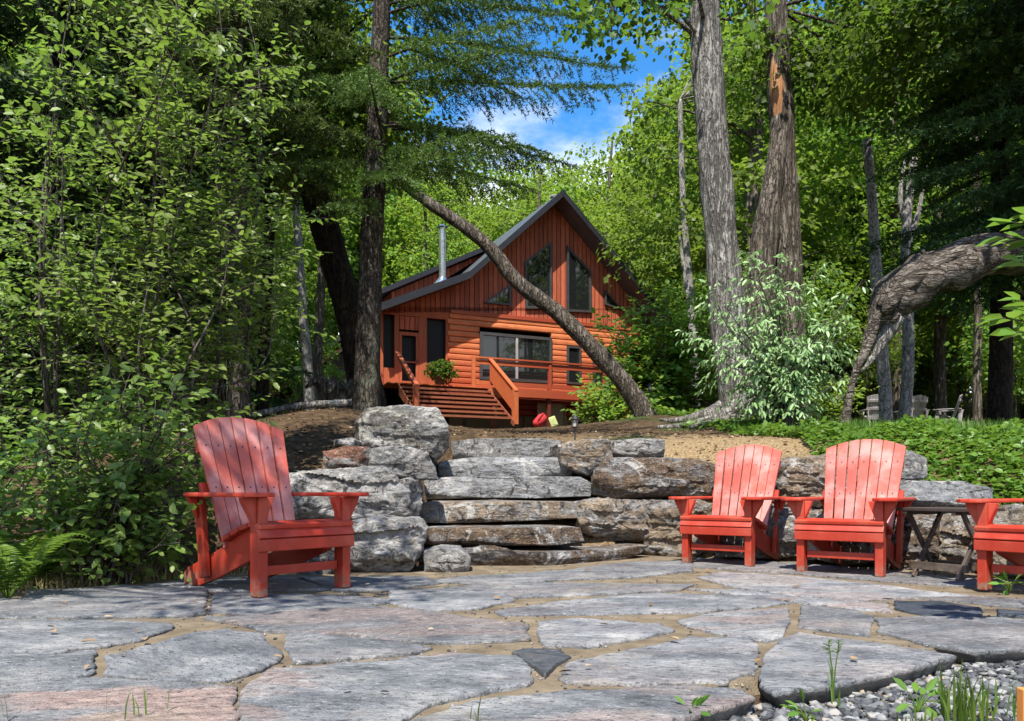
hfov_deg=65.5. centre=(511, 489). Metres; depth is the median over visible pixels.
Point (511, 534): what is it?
stone step
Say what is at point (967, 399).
forest tree
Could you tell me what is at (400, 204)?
forest tree
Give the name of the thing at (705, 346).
sapling
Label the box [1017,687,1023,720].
stake
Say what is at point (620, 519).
boulder
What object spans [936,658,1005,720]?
grass tuft
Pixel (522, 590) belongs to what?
flagstone
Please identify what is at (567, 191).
forest tree
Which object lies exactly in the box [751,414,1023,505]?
ground cover
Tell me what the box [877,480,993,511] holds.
boulder
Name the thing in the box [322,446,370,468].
boulder
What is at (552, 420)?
cushion
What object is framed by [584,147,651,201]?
forest tree
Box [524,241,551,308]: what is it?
window
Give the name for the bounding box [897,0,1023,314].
hemlock tree
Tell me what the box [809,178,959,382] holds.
forest tree
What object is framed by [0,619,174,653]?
flagstone
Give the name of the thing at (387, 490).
boulder
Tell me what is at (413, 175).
forest tree
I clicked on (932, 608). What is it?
flagstone
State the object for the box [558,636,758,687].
flagstone
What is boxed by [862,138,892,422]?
dead tree
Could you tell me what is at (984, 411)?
forest tree
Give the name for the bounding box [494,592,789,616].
flagstone
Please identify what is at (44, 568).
fern
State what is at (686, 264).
birch tree
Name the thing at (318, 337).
birch tree
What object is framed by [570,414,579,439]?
path light
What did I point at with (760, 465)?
lawn chair
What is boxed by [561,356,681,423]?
leafy bush
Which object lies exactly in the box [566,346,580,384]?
window
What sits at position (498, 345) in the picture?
window
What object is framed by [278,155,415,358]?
forest tree
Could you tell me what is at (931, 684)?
weed
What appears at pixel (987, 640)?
flagstone
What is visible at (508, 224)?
forest tree
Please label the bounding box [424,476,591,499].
stone step
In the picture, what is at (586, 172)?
forest tree
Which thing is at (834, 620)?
flagstone
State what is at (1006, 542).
lawn chair
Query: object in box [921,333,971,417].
sapling
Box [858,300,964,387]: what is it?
sapling
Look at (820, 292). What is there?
sapling
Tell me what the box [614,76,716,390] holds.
forest tree
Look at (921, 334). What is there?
forest tree
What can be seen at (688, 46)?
forest tree
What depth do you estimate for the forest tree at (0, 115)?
22.38 m
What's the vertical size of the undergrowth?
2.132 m
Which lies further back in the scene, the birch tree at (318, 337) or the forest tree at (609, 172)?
the forest tree at (609, 172)
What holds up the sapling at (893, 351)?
on the ground at (682, 447)
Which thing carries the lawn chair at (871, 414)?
on the ground at (682, 447)
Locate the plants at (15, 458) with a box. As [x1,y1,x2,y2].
[0,400,299,468]
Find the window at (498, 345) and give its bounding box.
[479,331,551,383]
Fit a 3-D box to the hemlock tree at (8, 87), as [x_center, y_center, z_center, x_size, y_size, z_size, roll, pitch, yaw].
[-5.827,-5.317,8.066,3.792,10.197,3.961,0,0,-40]
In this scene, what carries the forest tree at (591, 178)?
on the ground at (682, 447)
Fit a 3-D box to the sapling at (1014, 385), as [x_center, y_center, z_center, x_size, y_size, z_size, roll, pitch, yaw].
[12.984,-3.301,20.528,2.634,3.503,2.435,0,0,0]
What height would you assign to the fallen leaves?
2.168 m
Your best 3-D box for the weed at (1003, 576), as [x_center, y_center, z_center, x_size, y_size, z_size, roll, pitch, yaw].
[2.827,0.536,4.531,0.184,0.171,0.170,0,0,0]
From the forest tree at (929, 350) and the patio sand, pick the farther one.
the forest tree at (929, 350)
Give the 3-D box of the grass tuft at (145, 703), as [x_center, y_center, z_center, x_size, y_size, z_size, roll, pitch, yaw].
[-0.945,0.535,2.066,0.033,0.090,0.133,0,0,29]
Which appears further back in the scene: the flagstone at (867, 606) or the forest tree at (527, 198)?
the forest tree at (527, 198)
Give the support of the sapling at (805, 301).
on the ground at (682, 447)
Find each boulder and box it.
[278,466,412,519]
[288,547,351,573]
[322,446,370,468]
[333,437,360,447]
[350,514,428,571]
[353,404,449,463]
[368,446,437,479]
[400,477,423,515]
[424,544,470,572]
[550,439,612,478]
[566,497,648,541]
[591,457,715,498]
[611,438,664,457]
[640,498,713,556]
[714,507,815,559]
[721,458,783,506]
[775,454,858,507]
[807,506,896,565]
[859,450,927,486]
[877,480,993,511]
[886,514,942,570]
[939,512,976,572]
[993,503,1023,578]
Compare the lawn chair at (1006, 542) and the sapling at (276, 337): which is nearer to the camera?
the lawn chair at (1006, 542)
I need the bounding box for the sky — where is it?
[297,0,970,393]
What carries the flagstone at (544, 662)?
on the patio sand
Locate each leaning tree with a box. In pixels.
[78,0,463,406]
[280,56,657,416]
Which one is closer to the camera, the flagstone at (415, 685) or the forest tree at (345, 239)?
the flagstone at (415, 685)
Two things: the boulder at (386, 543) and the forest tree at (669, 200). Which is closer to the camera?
the boulder at (386, 543)
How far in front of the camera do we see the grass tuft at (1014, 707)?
2.21 m
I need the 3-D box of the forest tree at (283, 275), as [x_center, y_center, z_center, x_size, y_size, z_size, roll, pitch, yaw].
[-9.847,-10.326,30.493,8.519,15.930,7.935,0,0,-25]
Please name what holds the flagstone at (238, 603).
on the patio sand
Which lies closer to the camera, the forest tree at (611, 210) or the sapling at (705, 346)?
the sapling at (705, 346)
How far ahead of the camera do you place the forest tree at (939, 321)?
30.37 m
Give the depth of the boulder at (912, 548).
5.85 m
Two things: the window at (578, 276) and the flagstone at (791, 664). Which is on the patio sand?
the flagstone at (791, 664)
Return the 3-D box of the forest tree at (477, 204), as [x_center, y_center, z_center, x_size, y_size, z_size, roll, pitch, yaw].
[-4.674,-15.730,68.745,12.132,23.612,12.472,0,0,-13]
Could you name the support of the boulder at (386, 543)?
on the patio sand
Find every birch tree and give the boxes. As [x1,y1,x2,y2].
[247,47,410,409]
[249,43,361,409]
[677,13,767,407]
[897,157,925,419]
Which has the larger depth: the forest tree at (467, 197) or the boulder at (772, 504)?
the forest tree at (467, 197)
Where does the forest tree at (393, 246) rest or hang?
on the ground at (682, 447)
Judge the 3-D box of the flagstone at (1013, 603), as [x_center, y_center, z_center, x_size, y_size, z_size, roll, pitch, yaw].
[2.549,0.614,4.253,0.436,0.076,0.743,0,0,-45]
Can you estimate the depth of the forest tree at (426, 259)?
42.45 m
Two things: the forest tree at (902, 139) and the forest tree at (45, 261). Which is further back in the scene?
the forest tree at (902, 139)
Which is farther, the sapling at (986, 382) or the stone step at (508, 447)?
the sapling at (986, 382)
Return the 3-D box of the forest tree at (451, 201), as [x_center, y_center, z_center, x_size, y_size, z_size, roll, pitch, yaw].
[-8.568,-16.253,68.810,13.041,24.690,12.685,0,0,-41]
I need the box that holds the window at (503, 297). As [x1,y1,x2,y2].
[484,285,510,305]
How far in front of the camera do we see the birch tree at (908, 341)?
17.92 m
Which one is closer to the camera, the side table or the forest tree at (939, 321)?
the side table
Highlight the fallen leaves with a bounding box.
[48,407,893,691]
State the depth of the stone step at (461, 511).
6.79 m
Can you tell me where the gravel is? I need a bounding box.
[720,660,1023,720]
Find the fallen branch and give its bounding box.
[252,399,351,417]
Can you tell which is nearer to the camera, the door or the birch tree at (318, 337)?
the birch tree at (318, 337)
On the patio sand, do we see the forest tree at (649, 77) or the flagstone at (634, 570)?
the flagstone at (634, 570)
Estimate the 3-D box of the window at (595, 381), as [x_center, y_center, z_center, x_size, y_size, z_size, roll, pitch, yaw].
[3.609,-4.819,31.688,0.919,1.298,0.130,0,0,-24]
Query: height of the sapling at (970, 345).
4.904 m
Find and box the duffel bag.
[533,413,546,427]
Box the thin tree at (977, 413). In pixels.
[849,5,985,423]
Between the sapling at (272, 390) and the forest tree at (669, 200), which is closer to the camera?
the sapling at (272, 390)
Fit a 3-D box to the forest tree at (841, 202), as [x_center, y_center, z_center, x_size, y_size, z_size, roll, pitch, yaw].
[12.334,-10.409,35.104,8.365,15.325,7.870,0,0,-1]
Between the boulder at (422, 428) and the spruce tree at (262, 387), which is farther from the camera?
the spruce tree at (262, 387)
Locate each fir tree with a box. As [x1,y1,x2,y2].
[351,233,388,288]
[657,260,703,406]
[807,2,917,421]
[858,80,971,406]
[943,102,1023,423]
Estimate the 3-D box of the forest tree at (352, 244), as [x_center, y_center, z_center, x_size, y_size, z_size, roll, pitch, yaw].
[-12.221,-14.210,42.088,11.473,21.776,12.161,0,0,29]
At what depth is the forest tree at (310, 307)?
36.81 m
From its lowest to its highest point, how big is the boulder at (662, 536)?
0.568 m
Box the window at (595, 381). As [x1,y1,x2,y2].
[592,353,612,384]
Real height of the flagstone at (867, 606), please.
0.074 m
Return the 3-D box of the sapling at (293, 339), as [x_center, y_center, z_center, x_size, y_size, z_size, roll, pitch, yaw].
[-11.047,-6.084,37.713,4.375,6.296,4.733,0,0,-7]
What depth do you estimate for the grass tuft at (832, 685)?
2.34 m
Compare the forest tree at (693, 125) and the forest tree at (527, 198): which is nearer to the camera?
the forest tree at (693, 125)
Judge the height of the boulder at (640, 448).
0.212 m
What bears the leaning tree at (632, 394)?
on the ground at (682, 447)
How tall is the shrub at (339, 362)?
4.100 m
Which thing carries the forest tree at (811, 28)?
on the ground at (682, 447)
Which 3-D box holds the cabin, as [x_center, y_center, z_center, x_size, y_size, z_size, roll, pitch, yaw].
[-0.958,-6.598,33.496,11.979,9.555,14.270,0,0,-24]
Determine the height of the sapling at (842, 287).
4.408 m
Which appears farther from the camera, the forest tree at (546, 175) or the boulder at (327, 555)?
the forest tree at (546, 175)
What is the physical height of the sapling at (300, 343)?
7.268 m
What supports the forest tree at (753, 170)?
on the ground at (682, 447)
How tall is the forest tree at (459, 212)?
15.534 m
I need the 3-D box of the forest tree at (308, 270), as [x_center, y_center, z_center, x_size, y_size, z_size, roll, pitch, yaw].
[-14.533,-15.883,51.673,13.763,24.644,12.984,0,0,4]
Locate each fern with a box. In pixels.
[0,531,92,597]
[0,537,83,587]
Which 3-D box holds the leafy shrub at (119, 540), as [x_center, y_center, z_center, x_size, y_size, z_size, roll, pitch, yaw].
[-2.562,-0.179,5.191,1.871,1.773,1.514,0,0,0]
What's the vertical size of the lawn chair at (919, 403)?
0.964 m
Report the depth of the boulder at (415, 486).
6.40 m
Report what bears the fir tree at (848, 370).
on the ground at (682, 447)
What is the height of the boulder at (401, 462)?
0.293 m
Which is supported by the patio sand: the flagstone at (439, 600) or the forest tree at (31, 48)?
the flagstone at (439, 600)
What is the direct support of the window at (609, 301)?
in the cabin
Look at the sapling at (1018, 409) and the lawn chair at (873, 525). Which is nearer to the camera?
the lawn chair at (873, 525)
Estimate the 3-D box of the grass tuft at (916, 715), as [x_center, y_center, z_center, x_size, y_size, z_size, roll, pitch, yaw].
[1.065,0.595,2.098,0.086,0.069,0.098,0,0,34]
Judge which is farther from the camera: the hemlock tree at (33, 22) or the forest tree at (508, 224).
the forest tree at (508, 224)
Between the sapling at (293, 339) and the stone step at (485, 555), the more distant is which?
the sapling at (293, 339)
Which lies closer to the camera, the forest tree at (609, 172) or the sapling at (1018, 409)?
the sapling at (1018, 409)
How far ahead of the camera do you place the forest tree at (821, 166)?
39.33 m
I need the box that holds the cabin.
[322,189,667,427]
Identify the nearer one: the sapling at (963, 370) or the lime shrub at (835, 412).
the lime shrub at (835, 412)
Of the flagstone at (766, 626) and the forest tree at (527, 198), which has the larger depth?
the forest tree at (527, 198)
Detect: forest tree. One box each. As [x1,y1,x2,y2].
[0,1,262,421]
[0,2,37,276]
[14,14,201,428]
[24,37,313,401]
[194,59,354,408]
[197,172,357,414]
[213,39,362,383]
[246,13,422,346]
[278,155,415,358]
[279,170,383,377]
[280,60,358,385]
[302,0,461,231]
[315,25,429,335]
[332,191,451,336]
[339,190,432,289]
[349,159,430,281]
[382,170,476,287]
[385,181,494,283]
[388,172,476,238]
[395,190,498,270]
[409,174,486,239]
[419,146,514,244]
[423,177,513,248]
[461,161,605,332]
[469,153,589,247]
[477,170,616,237]
[491,174,570,219]
[502,183,544,221]
[530,163,596,201]
[543,139,672,261]
[566,183,616,244]
[571,156,634,258]
[581,172,696,357]
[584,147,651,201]
[588,116,704,353]
[588,164,701,360]
[592,0,795,292]
[596,0,903,297]
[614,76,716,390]
[616,58,794,406]
[629,14,819,288]
[629,22,734,285]
[645,159,706,356]
[666,0,801,194]
[685,32,902,344]
[695,69,886,370]
[701,1,885,417]
[736,26,932,418]
[795,28,1022,421]
[799,32,968,344]
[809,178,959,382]
[847,73,1019,417]
[853,32,943,415]
[884,78,970,420]
[914,152,1016,422]
[931,182,1020,419]
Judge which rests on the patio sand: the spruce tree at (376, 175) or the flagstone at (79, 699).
the flagstone at (79, 699)
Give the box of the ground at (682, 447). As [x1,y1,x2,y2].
[0,409,1023,720]
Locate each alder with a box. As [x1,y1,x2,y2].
[0,0,196,543]
[0,0,305,561]
[68,0,354,497]
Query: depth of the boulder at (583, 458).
7.53 m
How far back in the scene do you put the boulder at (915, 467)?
6.57 m
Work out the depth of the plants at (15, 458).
7.96 m
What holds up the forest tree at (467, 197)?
on the ground at (682, 447)
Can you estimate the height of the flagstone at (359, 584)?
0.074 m
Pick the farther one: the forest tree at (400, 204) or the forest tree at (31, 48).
the forest tree at (400, 204)
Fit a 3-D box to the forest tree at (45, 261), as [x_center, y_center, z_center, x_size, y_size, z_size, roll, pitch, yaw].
[-13.106,-8.895,25.540,6.923,13.898,7.432,0,0,32]
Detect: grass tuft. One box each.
[124,679,172,719]
[470,692,482,720]
[822,639,842,705]
[896,703,932,720]
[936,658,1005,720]
[979,673,1018,720]
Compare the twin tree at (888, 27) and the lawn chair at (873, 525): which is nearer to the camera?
the lawn chair at (873, 525)
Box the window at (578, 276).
[566,246,591,312]
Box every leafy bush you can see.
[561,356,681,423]
[588,273,718,412]
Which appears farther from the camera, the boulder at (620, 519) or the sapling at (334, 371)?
the sapling at (334, 371)
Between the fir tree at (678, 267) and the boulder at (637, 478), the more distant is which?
the fir tree at (678, 267)
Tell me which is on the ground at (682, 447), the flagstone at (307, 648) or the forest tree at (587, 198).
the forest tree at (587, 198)
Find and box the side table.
[895,507,1004,580]
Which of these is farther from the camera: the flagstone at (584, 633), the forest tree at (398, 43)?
the forest tree at (398, 43)
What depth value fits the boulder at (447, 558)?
5.73 m
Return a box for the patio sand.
[0,554,1023,720]
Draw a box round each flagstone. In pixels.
[0,584,208,618]
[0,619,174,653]
[0,650,96,687]
[0,677,239,720]
[103,628,282,683]
[146,576,330,592]
[203,603,530,644]
[209,592,395,615]
[236,652,533,720]
[283,632,432,665]
[301,576,441,592]
[389,588,514,611]
[412,685,755,720]
[434,560,693,584]
[444,581,693,598]
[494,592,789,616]
[511,648,570,678]
[536,618,674,649]
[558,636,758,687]
[676,606,790,643]
[687,588,893,613]
[692,558,1023,590]
[697,571,972,601]
[758,632,956,707]
[798,605,873,637]
[873,616,1023,663]
[893,600,982,616]
[910,596,1023,609]
[996,609,1023,618]
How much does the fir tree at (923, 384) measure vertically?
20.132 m
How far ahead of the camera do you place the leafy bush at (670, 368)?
22.69 m
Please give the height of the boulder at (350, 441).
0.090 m
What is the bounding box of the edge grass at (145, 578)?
[0,507,246,591]
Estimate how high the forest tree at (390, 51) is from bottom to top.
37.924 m
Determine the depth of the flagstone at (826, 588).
4.73 m
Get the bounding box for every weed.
[674,695,710,715]
[781,687,820,720]
[893,677,950,719]
[988,570,1022,594]
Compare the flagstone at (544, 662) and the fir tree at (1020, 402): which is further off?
the fir tree at (1020, 402)
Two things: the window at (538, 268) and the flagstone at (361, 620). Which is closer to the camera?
the flagstone at (361, 620)
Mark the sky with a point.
(567, 129)
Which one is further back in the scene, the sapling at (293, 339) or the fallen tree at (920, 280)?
the sapling at (293, 339)
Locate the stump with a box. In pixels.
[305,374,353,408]
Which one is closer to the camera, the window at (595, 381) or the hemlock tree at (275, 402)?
the hemlock tree at (275, 402)
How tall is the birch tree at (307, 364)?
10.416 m
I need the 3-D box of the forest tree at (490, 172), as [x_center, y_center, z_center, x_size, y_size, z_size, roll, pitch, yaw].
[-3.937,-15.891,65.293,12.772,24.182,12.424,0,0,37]
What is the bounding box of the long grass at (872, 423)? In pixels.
[738,412,1022,435]
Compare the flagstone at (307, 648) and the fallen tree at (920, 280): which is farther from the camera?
the fallen tree at (920, 280)
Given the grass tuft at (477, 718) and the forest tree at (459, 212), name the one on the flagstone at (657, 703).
the grass tuft at (477, 718)
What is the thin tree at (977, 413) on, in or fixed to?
on the ground at (682, 447)
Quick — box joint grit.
[3,554,1021,720]
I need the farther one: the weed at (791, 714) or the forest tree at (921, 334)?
the forest tree at (921, 334)
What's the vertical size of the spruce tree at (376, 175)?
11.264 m
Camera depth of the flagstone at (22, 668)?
2.62 m
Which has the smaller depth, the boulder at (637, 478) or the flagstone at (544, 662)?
the flagstone at (544, 662)
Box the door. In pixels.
[399,331,418,382]
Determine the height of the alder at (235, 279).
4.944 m
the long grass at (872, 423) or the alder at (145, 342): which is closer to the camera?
the alder at (145, 342)
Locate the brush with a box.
[116,214,1017,421]
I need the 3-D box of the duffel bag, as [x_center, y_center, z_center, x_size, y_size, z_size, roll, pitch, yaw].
[0.997,-2.486,28.449,0.489,0.532,0.427,0,0,-45]
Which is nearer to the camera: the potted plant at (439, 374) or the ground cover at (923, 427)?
the ground cover at (923, 427)
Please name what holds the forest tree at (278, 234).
on the ground at (682, 447)
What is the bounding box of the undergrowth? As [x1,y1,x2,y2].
[650,404,1013,437]
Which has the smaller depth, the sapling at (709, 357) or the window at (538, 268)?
the sapling at (709, 357)
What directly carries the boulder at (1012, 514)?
on the patio sand
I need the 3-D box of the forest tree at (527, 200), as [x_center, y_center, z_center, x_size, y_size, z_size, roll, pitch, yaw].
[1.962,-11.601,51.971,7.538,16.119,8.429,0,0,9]
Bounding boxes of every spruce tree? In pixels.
[51,0,389,418]
[142,1,410,417]
[205,0,638,410]
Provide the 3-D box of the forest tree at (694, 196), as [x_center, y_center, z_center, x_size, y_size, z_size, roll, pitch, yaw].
[9.575,-11.901,38.317,8.842,17.750,9.492,0,0,18]
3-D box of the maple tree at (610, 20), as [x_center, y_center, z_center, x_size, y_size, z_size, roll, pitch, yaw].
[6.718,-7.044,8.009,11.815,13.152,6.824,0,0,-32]
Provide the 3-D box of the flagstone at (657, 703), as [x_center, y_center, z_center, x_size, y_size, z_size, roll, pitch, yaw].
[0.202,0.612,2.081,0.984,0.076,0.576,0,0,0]
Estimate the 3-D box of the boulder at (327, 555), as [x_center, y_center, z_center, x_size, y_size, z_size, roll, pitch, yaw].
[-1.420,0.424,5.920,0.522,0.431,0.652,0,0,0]
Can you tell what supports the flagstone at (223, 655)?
on the patio sand
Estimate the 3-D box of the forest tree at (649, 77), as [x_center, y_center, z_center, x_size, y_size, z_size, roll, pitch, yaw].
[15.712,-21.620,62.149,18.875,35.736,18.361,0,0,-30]
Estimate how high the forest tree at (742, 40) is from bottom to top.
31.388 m
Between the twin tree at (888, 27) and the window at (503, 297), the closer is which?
the twin tree at (888, 27)
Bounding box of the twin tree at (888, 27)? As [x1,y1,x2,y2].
[639,0,1023,415]
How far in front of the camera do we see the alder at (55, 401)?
6.12 m
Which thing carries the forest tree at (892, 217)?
on the ground at (682, 447)
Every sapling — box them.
[187,234,284,419]
[249,318,301,408]
[270,300,323,381]
[279,304,335,384]
[279,321,345,402]
[665,280,715,402]
[689,288,744,398]
[702,285,744,396]
[704,256,837,365]
[803,258,870,395]
[803,282,829,347]
[808,298,926,402]
[813,279,916,409]
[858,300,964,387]
[915,305,1013,379]
[915,320,971,393]
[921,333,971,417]
[943,229,1023,397]
[958,301,1023,411]
[959,300,1023,422]
[966,363,1019,420]
[975,207,1023,340]
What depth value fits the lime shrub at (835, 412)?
12.94 m
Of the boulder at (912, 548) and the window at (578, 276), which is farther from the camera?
the window at (578, 276)
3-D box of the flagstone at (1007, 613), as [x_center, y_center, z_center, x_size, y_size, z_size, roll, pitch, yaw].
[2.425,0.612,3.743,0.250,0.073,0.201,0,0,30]
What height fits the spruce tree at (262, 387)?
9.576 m
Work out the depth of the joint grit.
3.53 m
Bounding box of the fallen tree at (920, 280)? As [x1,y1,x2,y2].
[840,229,1023,422]
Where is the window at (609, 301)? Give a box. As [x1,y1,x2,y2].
[604,290,622,310]
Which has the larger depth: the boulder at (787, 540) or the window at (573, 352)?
the window at (573, 352)
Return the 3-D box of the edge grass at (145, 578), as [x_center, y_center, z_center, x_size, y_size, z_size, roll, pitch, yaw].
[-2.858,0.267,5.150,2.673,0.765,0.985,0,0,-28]
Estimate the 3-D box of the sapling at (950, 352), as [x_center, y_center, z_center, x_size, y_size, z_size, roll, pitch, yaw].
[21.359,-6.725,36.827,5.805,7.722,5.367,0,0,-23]
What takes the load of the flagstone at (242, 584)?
on the patio sand
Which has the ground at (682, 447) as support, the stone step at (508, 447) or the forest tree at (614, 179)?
the forest tree at (614, 179)
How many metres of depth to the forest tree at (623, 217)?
40.59 m
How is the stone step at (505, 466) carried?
on the stone step at (496, 487)
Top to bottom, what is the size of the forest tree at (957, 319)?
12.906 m
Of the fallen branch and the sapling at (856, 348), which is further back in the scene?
the sapling at (856, 348)
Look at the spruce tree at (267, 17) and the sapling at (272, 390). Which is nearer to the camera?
the spruce tree at (267, 17)
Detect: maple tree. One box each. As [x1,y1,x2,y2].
[541,0,781,71]
[550,0,814,427]
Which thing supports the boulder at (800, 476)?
on the ground at (682, 447)
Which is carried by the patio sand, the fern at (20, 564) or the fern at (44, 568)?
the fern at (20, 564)
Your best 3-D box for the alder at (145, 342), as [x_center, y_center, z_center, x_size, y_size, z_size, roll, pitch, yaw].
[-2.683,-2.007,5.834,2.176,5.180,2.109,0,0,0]
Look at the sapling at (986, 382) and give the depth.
24.25 m
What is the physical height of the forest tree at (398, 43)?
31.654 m
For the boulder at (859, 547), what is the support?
on the patio sand
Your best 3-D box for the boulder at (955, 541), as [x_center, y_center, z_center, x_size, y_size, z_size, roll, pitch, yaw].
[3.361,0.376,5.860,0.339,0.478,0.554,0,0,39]
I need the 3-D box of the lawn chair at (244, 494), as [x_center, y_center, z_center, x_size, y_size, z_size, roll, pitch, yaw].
[-1.488,0.063,4.782,1.038,1.035,0.847,0,0,40]
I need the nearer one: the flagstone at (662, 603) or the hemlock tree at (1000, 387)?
the flagstone at (662, 603)
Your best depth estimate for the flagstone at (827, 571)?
5.58 m
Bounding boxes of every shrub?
[0,326,264,589]
[0,376,115,589]
[270,348,346,413]
[675,248,879,426]
[804,369,879,421]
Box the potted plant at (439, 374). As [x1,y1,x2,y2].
[423,359,460,384]
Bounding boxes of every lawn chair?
[183,417,368,597]
[668,444,788,566]
[781,439,915,576]
[858,394,878,421]
[894,395,929,418]
[933,394,963,421]
[956,498,1023,589]
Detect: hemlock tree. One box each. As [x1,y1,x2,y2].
[0,0,142,444]
[0,0,225,429]
[32,0,320,424]
[850,0,1023,423]
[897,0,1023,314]
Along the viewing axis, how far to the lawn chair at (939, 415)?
24.17 m
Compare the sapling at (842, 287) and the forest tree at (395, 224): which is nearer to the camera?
the sapling at (842, 287)
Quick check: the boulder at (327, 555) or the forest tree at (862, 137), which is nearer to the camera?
the boulder at (327, 555)
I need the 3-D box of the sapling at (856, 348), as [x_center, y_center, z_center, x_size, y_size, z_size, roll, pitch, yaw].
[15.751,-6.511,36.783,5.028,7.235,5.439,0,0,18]
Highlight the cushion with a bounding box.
[548,416,557,426]
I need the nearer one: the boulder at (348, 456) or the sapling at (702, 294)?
the boulder at (348, 456)
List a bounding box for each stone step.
[419,499,580,522]
[419,542,648,565]
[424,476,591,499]
[424,524,583,545]
[437,457,572,476]
[451,438,561,459]
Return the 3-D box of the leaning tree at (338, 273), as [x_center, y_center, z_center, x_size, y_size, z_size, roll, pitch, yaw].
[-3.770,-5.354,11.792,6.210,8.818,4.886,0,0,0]
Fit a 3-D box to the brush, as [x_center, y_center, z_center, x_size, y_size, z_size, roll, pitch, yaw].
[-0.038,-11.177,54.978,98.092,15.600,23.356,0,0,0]
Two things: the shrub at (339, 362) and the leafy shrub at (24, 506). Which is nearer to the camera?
the leafy shrub at (24, 506)
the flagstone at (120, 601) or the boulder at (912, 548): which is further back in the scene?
the boulder at (912, 548)
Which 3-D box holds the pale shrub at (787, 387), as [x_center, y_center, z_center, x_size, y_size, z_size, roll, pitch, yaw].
[3.976,-2.081,11.688,3.021,2.904,2.351,0,0,23]

